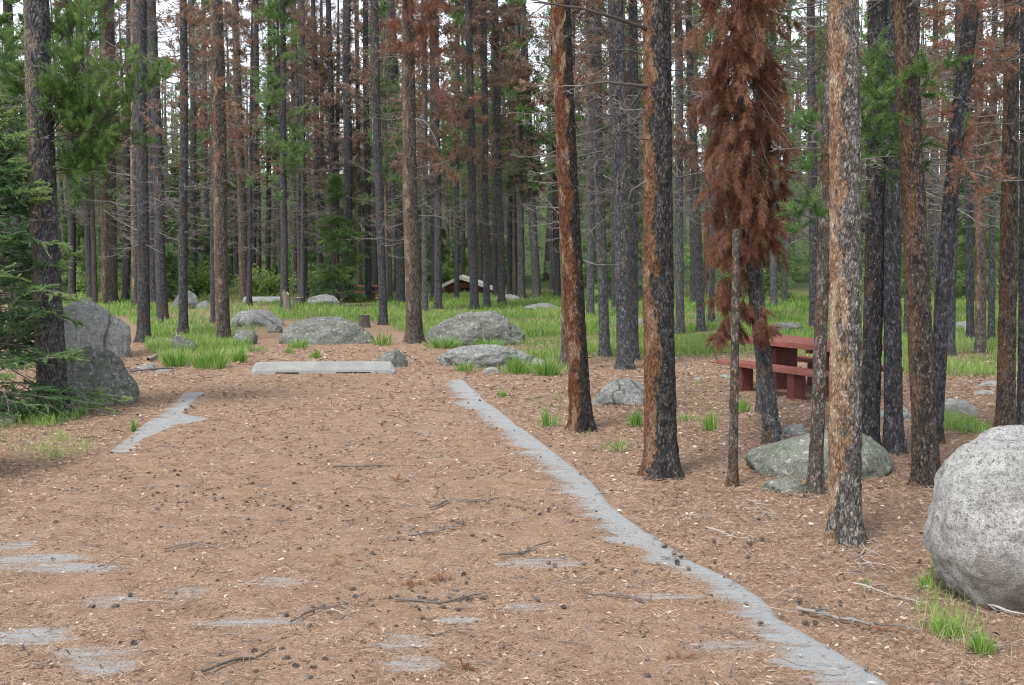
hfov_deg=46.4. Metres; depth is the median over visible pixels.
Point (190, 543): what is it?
fallen branch
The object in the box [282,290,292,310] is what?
broken snag
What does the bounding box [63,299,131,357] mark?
boulder
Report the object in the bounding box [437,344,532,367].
boulder
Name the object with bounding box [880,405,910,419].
boulder
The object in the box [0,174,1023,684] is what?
ground
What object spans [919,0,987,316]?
pine tree
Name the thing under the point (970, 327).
pine tree
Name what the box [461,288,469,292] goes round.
doorway
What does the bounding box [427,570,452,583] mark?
needle sprig
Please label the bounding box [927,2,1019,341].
pine tree
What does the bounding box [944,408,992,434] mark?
sparse grass
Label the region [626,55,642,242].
pine tree
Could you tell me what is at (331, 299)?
boulder
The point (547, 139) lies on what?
pine tree
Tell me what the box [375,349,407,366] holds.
boulder
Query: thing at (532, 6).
sky
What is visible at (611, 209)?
pine tree
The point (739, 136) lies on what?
pine tree
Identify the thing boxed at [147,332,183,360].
fallen branch
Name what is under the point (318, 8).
pine tree
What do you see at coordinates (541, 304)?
boulder
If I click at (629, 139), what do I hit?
pine tree
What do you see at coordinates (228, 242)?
young fir
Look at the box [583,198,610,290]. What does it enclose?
young fir
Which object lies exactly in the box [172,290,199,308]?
boulder
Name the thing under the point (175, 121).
pine tree
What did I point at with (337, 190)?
young fir
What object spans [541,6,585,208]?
pine tree
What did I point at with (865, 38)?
pine tree
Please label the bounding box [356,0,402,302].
pine tree
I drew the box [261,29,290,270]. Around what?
pine tree
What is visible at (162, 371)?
stone
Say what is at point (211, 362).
grass tuft
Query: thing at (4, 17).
young fir
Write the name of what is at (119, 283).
leafy shrub
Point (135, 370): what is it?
fallen branch
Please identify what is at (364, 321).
tree stump
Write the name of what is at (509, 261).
pine tree
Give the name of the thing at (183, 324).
pine tree
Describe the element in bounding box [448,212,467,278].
young fir
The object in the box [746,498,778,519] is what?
fallen branch
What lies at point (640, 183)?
pine tree
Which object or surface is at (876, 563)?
twig
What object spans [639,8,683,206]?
pine tree
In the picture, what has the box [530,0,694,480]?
pine tree
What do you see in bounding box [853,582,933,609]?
fallen branch
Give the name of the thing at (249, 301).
pine tree
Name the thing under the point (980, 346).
pine tree
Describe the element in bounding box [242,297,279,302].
wheel stop
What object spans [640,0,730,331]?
pine tree
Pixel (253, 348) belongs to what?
grass tuft
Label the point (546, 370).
grass tuft
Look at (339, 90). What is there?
pine tree
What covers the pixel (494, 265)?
pine tree
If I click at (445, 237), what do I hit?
young fir
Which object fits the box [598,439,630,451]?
grass tuft
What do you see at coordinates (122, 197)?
pine tree
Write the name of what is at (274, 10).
pine tree
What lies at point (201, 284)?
leafy shrub
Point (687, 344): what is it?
meadow grass
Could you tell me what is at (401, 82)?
pine tree
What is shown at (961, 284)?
young fir
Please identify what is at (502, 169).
pine tree
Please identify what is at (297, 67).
pine tree
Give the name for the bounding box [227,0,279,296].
pine tree
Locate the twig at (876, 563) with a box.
[857,562,895,568]
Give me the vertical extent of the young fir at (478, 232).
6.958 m
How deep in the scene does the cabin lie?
57.95 m
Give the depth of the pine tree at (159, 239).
33.44 m
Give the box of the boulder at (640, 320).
[609,318,642,324]
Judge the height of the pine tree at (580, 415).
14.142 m
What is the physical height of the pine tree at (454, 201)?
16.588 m
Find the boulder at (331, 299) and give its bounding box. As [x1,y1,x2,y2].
[307,294,340,304]
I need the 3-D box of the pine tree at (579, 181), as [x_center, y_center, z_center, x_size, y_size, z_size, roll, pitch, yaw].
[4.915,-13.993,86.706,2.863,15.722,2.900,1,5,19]
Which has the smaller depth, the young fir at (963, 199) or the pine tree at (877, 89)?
the pine tree at (877, 89)
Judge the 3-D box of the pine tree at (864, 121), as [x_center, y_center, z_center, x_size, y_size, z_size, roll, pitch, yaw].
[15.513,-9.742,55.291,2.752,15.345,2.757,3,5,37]
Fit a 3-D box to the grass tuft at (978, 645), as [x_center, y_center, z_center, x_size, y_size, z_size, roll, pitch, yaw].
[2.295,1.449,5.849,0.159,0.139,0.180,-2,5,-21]
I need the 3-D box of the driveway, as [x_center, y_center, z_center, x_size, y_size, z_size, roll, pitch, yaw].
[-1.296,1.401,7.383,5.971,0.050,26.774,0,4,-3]
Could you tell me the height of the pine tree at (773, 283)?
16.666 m
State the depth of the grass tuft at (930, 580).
6.95 m
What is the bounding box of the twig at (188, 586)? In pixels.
[162,584,223,589]
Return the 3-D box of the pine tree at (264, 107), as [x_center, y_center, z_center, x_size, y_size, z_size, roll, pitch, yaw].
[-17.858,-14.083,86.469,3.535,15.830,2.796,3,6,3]
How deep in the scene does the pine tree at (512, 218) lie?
70.07 m
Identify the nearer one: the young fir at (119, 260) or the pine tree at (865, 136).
the pine tree at (865, 136)
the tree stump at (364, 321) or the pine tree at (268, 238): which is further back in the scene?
the pine tree at (268, 238)
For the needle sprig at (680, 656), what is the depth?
5.70 m
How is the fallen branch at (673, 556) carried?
on the driveway
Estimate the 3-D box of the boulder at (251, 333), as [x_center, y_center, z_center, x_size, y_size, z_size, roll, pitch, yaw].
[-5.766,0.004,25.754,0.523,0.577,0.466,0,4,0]
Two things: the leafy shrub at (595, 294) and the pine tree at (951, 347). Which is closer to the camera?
the pine tree at (951, 347)
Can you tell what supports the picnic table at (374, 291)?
on the ground at (798, 286)
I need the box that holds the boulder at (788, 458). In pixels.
[744,430,893,479]
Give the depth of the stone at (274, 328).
29.47 m
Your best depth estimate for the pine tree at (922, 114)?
46.45 m
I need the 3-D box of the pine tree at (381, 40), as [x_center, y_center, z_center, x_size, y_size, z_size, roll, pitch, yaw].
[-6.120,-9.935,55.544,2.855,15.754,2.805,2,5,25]
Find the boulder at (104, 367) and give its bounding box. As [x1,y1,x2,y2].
[66,344,139,404]
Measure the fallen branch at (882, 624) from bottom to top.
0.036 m
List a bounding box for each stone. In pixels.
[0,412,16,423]
[81,399,110,406]
[137,363,154,368]
[154,369,171,372]
[267,324,282,332]
[484,367,499,373]
[530,358,544,365]
[761,478,804,493]
[783,424,808,436]
[954,424,986,430]
[972,390,994,394]
[978,380,996,385]
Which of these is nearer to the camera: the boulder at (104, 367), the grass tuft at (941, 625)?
the grass tuft at (941, 625)
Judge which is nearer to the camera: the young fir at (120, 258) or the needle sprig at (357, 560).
the needle sprig at (357, 560)
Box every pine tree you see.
[0,0,25,307]
[0,0,181,415]
[1,3,26,169]
[13,20,27,194]
[49,0,82,279]
[50,0,99,297]
[50,0,119,298]
[58,0,130,303]
[69,10,129,249]
[76,1,123,221]
[79,65,100,215]
[82,0,189,342]
[90,0,130,303]
[97,0,168,301]
[98,0,208,322]
[104,0,189,302]
[114,0,125,213]
[115,40,123,249]
[116,28,131,284]
[130,0,136,308]
[130,0,244,333]
[149,0,281,340]
[157,36,176,235]
[158,37,178,244]
[161,97,170,223]
[163,0,226,288]
[163,3,210,258]
[166,0,232,298]
[169,78,203,207]
[172,0,236,292]
[174,0,255,323]
[175,80,203,237]
[176,31,210,252]
[190,28,228,254]
[198,59,210,210]
[201,0,266,301]
[207,0,249,286]
[225,47,248,196]
[226,0,289,305]
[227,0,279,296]
[227,1,307,274]
[228,0,280,295]
[235,61,265,237]
[243,0,328,307]
[248,0,322,295]
[259,0,327,295]
[260,23,291,284]
[260,49,279,255]
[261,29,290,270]
[263,0,336,302]
[265,1,326,296]
[266,0,330,298]
[279,3,313,198]
[288,0,343,294]
[288,75,314,267]
[289,3,327,239]
[305,0,341,270]
[305,0,343,267]
[305,95,314,217]
[306,0,363,297]
[306,1,339,252]
[307,0,363,292]
[310,63,329,224]
[318,0,376,301]
[320,0,431,324]
[324,43,343,267]
[332,0,403,300]
[334,0,382,295]
[335,13,362,210]
[352,0,385,270]
[353,6,393,293]
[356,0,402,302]
[357,0,480,343]
[358,0,417,299]
[360,2,421,290]
[360,3,403,249]
[365,0,419,302]
[384,0,469,310]
[391,0,480,308]
[397,8,417,177]
[402,50,444,275]
[415,23,460,298]
[415,41,442,203]
[417,0,492,298]
[434,0,504,309]
[439,13,490,274]
[439,68,453,264]
[440,0,491,276]
[441,0,531,307]
[442,77,477,258]
[442,78,454,261]
[457,0,540,305]
[461,0,524,296]
[461,17,504,280]
[462,7,512,291]
[476,0,535,294]
[476,29,507,221]
[488,0,542,291]
[488,0,550,299]
[501,0,554,299]
[501,43,538,295]
[504,95,525,262]
[506,0,636,366]
[522,0,597,432]
[523,0,584,298]
[525,0,606,212]
[525,9,583,280]
[526,42,559,288]
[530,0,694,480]
[533,0,643,356]
[539,24,559,239]
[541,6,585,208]
[548,0,693,370]
[551,0,629,316]
[575,0,628,263]
[577,0,711,359]
[578,39,585,229]
[581,1,641,309]
[585,61,609,216]
[601,0,642,208]
[602,54,609,208]
[608,0,686,196]
[625,11,642,263]
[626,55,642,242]
[628,44,643,266]
[638,0,721,333]
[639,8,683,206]
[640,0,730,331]
[670,0,781,321]
[671,0,727,302]
[671,0,864,413]
[672,0,818,443]
[683,3,727,294]
[688,34,719,278]
[725,229,739,487]
[750,0,819,306]
[766,0,823,301]
[768,12,806,284]
[769,0,827,330]
[770,0,894,495]
[783,0,867,184]
[783,39,805,260]
[785,50,806,265]
[789,0,825,236]
[795,0,826,240]
[796,23,825,212]
[802,1,829,289]
[821,0,868,547]
[859,0,864,230]
[859,0,865,236]
[859,0,935,322]
[859,0,973,444]
[859,4,867,193]
[859,30,866,274]
[861,0,867,221]
[861,0,966,336]
[862,0,927,454]
[865,0,971,487]
[900,0,940,256]
[900,0,1019,356]
[900,0,1023,443]
[900,26,920,257]
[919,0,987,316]
[919,0,1019,340]
[920,0,943,222]
[921,0,1019,353]
[923,37,946,277]
[923,46,944,206]
[925,0,953,242]
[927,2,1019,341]
[931,0,984,245]
[947,0,1023,426]
[974,62,998,185]
[984,2,1019,215]
[1016,1,1023,424]
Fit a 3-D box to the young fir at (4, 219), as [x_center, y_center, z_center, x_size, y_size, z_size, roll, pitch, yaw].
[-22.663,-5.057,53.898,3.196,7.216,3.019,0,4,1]
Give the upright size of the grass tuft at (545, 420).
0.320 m
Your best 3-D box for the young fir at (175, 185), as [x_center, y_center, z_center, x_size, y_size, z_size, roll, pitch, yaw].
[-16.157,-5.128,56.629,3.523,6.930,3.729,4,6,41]
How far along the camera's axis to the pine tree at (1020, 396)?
13.33 m
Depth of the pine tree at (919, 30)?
26.99 m
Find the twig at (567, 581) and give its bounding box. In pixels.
[545,579,591,585]
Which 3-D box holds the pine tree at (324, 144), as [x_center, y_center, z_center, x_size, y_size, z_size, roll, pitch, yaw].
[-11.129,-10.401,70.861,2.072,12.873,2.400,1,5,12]
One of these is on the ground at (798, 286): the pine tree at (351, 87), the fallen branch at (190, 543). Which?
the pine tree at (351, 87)
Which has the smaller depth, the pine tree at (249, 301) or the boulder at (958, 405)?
the boulder at (958, 405)
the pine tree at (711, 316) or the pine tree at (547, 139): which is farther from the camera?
the pine tree at (547, 139)
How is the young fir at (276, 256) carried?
on the ground at (798, 286)
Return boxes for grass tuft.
[129,418,137,431]
[157,347,193,367]
[179,329,210,344]
[188,343,232,369]
[228,345,248,362]
[248,344,265,351]
[285,336,314,348]
[285,347,295,353]
[308,348,321,358]
[368,325,394,345]
[421,332,464,348]
[453,357,478,371]
[471,335,506,345]
[496,390,507,397]
[497,348,530,374]
[525,355,566,376]
[533,403,561,427]
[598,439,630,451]
[626,405,643,426]
[676,413,701,421]
[699,408,718,430]
[738,395,750,412]
[861,573,871,586]
[917,571,935,589]
[925,601,973,638]
[965,625,1000,656]
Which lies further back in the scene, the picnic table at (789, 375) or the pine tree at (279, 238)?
the pine tree at (279, 238)
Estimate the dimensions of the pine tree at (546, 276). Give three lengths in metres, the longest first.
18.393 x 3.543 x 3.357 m
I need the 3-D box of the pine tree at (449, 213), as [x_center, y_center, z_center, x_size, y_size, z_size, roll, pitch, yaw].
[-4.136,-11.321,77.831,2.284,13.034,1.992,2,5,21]
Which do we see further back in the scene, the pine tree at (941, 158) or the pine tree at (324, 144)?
the pine tree at (324, 144)
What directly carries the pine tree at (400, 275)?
on the ground at (798, 286)
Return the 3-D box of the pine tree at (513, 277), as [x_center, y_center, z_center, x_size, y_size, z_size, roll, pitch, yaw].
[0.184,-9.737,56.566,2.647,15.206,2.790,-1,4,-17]
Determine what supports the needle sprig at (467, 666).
on the driveway
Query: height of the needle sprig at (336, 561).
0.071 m
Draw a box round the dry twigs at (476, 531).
[0,349,1023,684]
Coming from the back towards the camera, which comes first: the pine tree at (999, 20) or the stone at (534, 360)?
the pine tree at (999, 20)
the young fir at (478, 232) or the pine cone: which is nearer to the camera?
the pine cone
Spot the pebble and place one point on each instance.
(308, 676)
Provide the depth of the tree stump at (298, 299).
44.71 m
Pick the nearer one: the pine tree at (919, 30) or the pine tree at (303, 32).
the pine tree at (919, 30)
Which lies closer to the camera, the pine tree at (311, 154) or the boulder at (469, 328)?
the boulder at (469, 328)
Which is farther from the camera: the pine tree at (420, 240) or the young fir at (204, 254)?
the pine tree at (420, 240)
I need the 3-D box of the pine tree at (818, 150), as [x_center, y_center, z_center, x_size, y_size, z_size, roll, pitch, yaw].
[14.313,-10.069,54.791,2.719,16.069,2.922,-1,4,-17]
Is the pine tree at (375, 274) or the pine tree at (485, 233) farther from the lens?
the pine tree at (375, 274)
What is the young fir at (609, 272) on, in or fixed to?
on the ground at (798, 286)
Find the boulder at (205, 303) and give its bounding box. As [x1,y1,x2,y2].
[196,300,209,308]
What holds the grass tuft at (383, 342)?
on the ground at (798, 286)
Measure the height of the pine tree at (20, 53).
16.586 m
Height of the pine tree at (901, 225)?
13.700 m
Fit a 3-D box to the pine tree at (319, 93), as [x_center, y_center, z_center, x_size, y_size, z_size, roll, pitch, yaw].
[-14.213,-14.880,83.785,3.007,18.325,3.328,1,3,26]
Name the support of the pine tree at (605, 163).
on the ground at (798, 286)
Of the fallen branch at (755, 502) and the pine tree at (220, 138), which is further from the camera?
the pine tree at (220, 138)
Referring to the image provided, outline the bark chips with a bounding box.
[0,349,1023,684]
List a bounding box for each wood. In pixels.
[5,36,1019,280]
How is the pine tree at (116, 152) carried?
on the ground at (798, 286)
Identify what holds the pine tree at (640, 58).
on the ground at (798, 286)
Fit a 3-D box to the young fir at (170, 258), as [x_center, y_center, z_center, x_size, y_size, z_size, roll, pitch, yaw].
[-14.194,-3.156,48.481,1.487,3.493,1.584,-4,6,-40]
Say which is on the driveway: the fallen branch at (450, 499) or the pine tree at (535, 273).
the fallen branch at (450, 499)
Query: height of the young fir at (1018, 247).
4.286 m
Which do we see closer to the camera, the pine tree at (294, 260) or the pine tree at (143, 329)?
the pine tree at (143, 329)
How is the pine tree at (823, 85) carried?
on the ground at (798, 286)
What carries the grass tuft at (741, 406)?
on the ground at (798, 286)
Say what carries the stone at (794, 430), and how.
on the ground at (798, 286)
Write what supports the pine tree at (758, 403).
on the ground at (798, 286)
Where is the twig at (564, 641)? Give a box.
[529,633,590,646]
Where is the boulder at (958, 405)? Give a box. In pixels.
[944,398,978,415]
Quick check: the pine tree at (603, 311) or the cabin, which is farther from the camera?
the cabin
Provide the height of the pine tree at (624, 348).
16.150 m
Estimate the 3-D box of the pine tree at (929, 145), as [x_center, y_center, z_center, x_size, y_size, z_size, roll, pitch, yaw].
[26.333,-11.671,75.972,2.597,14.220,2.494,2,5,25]
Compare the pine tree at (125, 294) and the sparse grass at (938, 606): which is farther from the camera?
the pine tree at (125, 294)
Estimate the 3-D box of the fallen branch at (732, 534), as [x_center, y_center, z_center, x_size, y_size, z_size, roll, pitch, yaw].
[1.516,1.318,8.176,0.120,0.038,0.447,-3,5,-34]
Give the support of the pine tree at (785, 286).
on the ground at (798, 286)
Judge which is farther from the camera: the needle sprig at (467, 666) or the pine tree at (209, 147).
the pine tree at (209, 147)
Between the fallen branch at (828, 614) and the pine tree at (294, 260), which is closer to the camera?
the fallen branch at (828, 614)
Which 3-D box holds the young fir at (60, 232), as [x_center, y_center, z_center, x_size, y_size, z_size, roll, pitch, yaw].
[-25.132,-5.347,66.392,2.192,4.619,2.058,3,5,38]
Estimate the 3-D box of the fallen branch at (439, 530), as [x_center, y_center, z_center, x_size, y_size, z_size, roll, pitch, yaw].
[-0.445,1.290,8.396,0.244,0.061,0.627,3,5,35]
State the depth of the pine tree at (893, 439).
11.52 m
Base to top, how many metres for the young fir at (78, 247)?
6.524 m
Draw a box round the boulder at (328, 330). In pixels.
[279,316,373,344]
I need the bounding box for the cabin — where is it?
[442,275,492,293]
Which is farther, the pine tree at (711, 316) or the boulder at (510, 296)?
the boulder at (510, 296)
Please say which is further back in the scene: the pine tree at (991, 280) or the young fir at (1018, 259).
the young fir at (1018, 259)
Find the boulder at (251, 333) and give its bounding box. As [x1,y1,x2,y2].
[233,329,257,344]
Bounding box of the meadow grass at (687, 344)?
[0,290,1018,376]
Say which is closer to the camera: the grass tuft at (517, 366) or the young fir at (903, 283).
the grass tuft at (517, 366)
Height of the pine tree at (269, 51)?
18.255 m
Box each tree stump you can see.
[293,297,303,304]
[358,314,370,327]
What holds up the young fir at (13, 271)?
on the ground at (798, 286)
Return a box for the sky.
[0,0,1019,173]
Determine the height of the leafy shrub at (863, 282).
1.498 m
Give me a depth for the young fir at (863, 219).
72.29 m
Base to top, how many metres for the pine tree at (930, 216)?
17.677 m
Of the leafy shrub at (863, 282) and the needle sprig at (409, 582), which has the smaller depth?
the needle sprig at (409, 582)
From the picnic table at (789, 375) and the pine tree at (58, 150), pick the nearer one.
the picnic table at (789, 375)
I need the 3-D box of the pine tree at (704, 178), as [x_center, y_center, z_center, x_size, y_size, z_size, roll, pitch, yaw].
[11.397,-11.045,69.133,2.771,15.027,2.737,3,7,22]
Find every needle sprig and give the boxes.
[318,556,339,565]
[337,554,363,561]
[390,471,401,480]
[399,576,425,587]
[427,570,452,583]
[457,655,479,671]
[661,646,696,660]
[868,615,892,632]
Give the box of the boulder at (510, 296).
[505,294,519,301]
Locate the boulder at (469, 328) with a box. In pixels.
[426,311,525,345]
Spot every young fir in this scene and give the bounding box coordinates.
[0,11,80,362]
[0,105,133,424]
[0,172,31,293]
[0,368,20,441]
[58,206,76,273]
[59,175,101,294]
[76,223,101,278]
[117,217,122,275]
[118,239,122,279]
[120,134,205,301]
[164,163,203,271]
[165,226,177,300]
[190,210,209,294]
[227,163,247,283]
[227,176,238,262]
[261,217,265,264]
[270,226,290,280]
[288,190,329,285]
[305,172,369,302]
[322,245,343,292]
[339,162,372,291]
[362,209,372,277]
[417,176,448,280]
[442,228,450,281]
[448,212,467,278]
[465,175,506,279]
[559,205,586,266]
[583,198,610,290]
[584,154,643,300]
[740,155,801,299]
[862,205,865,271]
[901,206,933,274]
[901,250,904,297]
[930,148,988,297]
[956,175,998,299]
[960,121,1018,293]
[998,213,1018,272]
[1017,224,1018,292]
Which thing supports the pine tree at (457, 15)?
on the ground at (798, 286)
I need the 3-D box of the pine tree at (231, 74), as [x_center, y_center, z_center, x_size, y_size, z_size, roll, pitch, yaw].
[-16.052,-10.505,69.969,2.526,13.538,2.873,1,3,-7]
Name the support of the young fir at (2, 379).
on the ground at (798, 286)
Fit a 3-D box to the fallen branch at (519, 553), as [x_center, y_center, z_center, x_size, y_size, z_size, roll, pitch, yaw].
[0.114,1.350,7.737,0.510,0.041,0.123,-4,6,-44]
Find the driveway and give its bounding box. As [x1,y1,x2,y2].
[0,365,887,684]
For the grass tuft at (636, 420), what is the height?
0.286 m
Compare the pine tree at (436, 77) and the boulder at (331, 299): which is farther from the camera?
the boulder at (331, 299)
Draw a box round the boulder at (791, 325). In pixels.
[771,322,801,331]
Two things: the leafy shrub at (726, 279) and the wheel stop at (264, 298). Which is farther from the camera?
the leafy shrub at (726, 279)
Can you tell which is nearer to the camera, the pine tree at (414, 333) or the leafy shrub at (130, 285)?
the pine tree at (414, 333)
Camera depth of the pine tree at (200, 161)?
63.56 m
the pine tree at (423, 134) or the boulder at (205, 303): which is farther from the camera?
the boulder at (205, 303)
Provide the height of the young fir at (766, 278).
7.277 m
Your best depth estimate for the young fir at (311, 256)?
63.51 m
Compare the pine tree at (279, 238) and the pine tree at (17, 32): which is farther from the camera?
the pine tree at (279, 238)
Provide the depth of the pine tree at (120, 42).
68.27 m
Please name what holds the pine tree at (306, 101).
on the ground at (798, 286)
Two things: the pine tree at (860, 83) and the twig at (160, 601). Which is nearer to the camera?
the twig at (160, 601)
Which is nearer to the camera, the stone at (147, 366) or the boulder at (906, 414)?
the boulder at (906, 414)
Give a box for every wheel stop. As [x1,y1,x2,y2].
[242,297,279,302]
[252,361,394,373]
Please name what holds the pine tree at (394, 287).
on the ground at (798, 286)
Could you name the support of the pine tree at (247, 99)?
on the ground at (798, 286)
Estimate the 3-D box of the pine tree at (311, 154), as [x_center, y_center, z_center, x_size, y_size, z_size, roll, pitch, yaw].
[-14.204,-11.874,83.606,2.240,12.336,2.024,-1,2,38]
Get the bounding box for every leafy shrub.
[61,263,101,292]
[117,276,131,291]
[118,275,131,297]
[167,255,209,296]
[229,267,269,296]
[232,263,296,296]
[288,265,323,296]
[353,272,371,289]
[428,262,453,281]
[443,263,467,280]
[584,283,597,303]
[715,271,742,289]
[764,281,780,294]
[861,269,904,294]
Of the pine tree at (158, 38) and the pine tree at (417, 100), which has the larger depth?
the pine tree at (417, 100)
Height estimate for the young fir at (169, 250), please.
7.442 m
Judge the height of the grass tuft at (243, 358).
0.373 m
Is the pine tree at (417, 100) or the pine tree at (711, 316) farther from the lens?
the pine tree at (417, 100)
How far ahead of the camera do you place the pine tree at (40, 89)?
14.19 m
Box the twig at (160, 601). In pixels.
[139,600,184,603]
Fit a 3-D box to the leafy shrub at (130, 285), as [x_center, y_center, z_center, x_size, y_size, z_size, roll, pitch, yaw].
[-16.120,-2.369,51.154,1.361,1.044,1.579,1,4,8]
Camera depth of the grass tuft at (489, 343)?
24.17 m
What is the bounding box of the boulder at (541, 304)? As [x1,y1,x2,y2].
[524,303,559,310]
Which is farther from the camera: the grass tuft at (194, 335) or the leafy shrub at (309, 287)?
the leafy shrub at (309, 287)
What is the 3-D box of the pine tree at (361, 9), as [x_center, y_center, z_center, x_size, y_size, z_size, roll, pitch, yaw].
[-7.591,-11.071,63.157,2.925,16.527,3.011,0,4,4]
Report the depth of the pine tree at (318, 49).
58.12 m
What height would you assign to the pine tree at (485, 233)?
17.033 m
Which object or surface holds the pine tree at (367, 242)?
on the ground at (798, 286)
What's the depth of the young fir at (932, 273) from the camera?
70.30 m
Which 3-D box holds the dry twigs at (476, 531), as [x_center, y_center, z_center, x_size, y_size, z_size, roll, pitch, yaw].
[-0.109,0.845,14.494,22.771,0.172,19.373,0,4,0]
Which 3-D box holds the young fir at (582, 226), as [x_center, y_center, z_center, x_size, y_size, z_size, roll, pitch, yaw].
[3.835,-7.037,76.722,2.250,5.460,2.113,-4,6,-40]
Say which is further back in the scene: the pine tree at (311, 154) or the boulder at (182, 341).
the pine tree at (311, 154)
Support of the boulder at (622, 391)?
on the ground at (798, 286)
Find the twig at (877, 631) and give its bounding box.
[855,626,894,637]
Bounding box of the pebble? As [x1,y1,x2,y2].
[304,674,312,679]
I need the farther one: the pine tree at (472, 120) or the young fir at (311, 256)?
the young fir at (311, 256)
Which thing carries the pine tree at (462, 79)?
on the ground at (798, 286)
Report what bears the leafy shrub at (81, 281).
on the ground at (798, 286)
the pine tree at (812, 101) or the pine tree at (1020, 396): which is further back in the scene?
the pine tree at (812, 101)
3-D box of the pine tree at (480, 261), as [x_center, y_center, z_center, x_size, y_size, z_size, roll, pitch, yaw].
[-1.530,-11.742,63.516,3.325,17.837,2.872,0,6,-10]
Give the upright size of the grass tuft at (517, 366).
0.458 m
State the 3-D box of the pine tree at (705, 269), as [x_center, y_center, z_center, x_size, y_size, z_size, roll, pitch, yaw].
[8.763,-10.000,52.517,2.676,16.310,2.962,-2,5,-25]
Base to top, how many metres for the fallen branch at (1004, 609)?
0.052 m
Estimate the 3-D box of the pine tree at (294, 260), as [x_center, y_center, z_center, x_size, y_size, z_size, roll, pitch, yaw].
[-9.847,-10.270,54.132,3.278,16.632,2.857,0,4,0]
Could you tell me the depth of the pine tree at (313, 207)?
72.24 m
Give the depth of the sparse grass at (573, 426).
14.11 m
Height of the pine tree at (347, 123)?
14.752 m
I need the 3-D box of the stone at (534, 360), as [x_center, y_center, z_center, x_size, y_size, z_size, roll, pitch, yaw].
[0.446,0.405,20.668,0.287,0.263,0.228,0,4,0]
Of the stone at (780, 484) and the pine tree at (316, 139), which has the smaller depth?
the stone at (780, 484)
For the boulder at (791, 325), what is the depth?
29.49 m
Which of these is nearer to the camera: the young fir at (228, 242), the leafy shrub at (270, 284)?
the leafy shrub at (270, 284)
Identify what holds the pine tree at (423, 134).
on the ground at (798, 286)
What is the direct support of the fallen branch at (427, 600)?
on the driveway
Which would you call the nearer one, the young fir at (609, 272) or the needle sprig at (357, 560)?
the needle sprig at (357, 560)
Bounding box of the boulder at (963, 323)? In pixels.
[955,321,965,330]
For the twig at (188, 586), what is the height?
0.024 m
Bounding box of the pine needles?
[0,338,1023,684]
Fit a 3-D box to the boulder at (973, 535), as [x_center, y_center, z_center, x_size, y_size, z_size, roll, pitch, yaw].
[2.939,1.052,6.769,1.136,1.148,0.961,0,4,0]
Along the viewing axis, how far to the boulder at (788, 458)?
10.45 m
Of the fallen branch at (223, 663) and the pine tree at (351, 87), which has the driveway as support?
the fallen branch at (223, 663)
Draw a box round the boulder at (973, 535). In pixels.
[923,425,1023,612]
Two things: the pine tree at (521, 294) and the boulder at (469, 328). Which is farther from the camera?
the pine tree at (521, 294)
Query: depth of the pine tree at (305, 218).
50.17 m
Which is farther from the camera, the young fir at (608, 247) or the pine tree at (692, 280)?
the young fir at (608, 247)
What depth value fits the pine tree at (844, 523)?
7.87 m
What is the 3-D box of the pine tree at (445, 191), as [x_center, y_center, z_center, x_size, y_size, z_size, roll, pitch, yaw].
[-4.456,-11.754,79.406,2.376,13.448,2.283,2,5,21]
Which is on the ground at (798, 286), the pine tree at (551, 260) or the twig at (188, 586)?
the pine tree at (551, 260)
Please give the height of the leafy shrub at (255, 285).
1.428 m
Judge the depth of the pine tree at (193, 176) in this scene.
50.15 m
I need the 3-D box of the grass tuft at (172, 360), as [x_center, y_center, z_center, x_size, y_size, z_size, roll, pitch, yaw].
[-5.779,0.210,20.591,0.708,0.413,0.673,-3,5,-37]
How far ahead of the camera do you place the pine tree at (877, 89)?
11.36 m
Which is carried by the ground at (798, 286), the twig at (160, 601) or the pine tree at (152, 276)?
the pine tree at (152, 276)
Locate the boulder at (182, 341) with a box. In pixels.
[170,335,197,351]
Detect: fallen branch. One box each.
[127,367,174,371]
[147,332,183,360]
[165,542,219,549]
[201,647,275,674]
[290,591,366,621]
[333,463,395,468]
[395,591,492,604]
[408,518,468,535]
[425,627,474,635]
[429,497,498,507]
[499,541,550,558]
[588,591,641,600]
[661,554,695,558]
[708,527,758,542]
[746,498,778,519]
[796,606,873,626]
[849,537,904,572]
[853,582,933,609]
[873,620,920,630]
[968,600,1023,614]
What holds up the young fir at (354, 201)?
on the ground at (798, 286)
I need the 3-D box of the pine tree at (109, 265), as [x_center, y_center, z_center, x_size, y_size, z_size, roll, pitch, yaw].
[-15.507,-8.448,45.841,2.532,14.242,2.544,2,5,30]
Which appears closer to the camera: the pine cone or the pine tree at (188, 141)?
the pine cone
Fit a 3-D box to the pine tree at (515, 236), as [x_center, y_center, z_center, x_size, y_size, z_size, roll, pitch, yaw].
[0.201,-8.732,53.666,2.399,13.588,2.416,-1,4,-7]
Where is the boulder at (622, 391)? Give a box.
[591,378,643,404]
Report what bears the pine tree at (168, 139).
on the ground at (798, 286)
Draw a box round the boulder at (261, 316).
[230,309,283,326]
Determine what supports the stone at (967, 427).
on the ground at (798, 286)
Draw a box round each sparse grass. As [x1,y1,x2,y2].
[0,402,96,429]
[0,427,98,463]
[517,387,636,450]
[683,372,747,424]
[911,558,1020,661]
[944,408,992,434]
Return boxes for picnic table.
[354,285,377,297]
[716,335,903,399]
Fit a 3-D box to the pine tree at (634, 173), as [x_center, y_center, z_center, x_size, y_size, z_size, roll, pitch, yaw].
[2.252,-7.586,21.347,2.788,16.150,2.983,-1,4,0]
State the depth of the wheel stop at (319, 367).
19.29 m
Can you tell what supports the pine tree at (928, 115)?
on the ground at (798, 286)
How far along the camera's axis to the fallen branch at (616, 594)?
6.72 m
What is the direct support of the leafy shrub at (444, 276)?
on the ground at (798, 286)

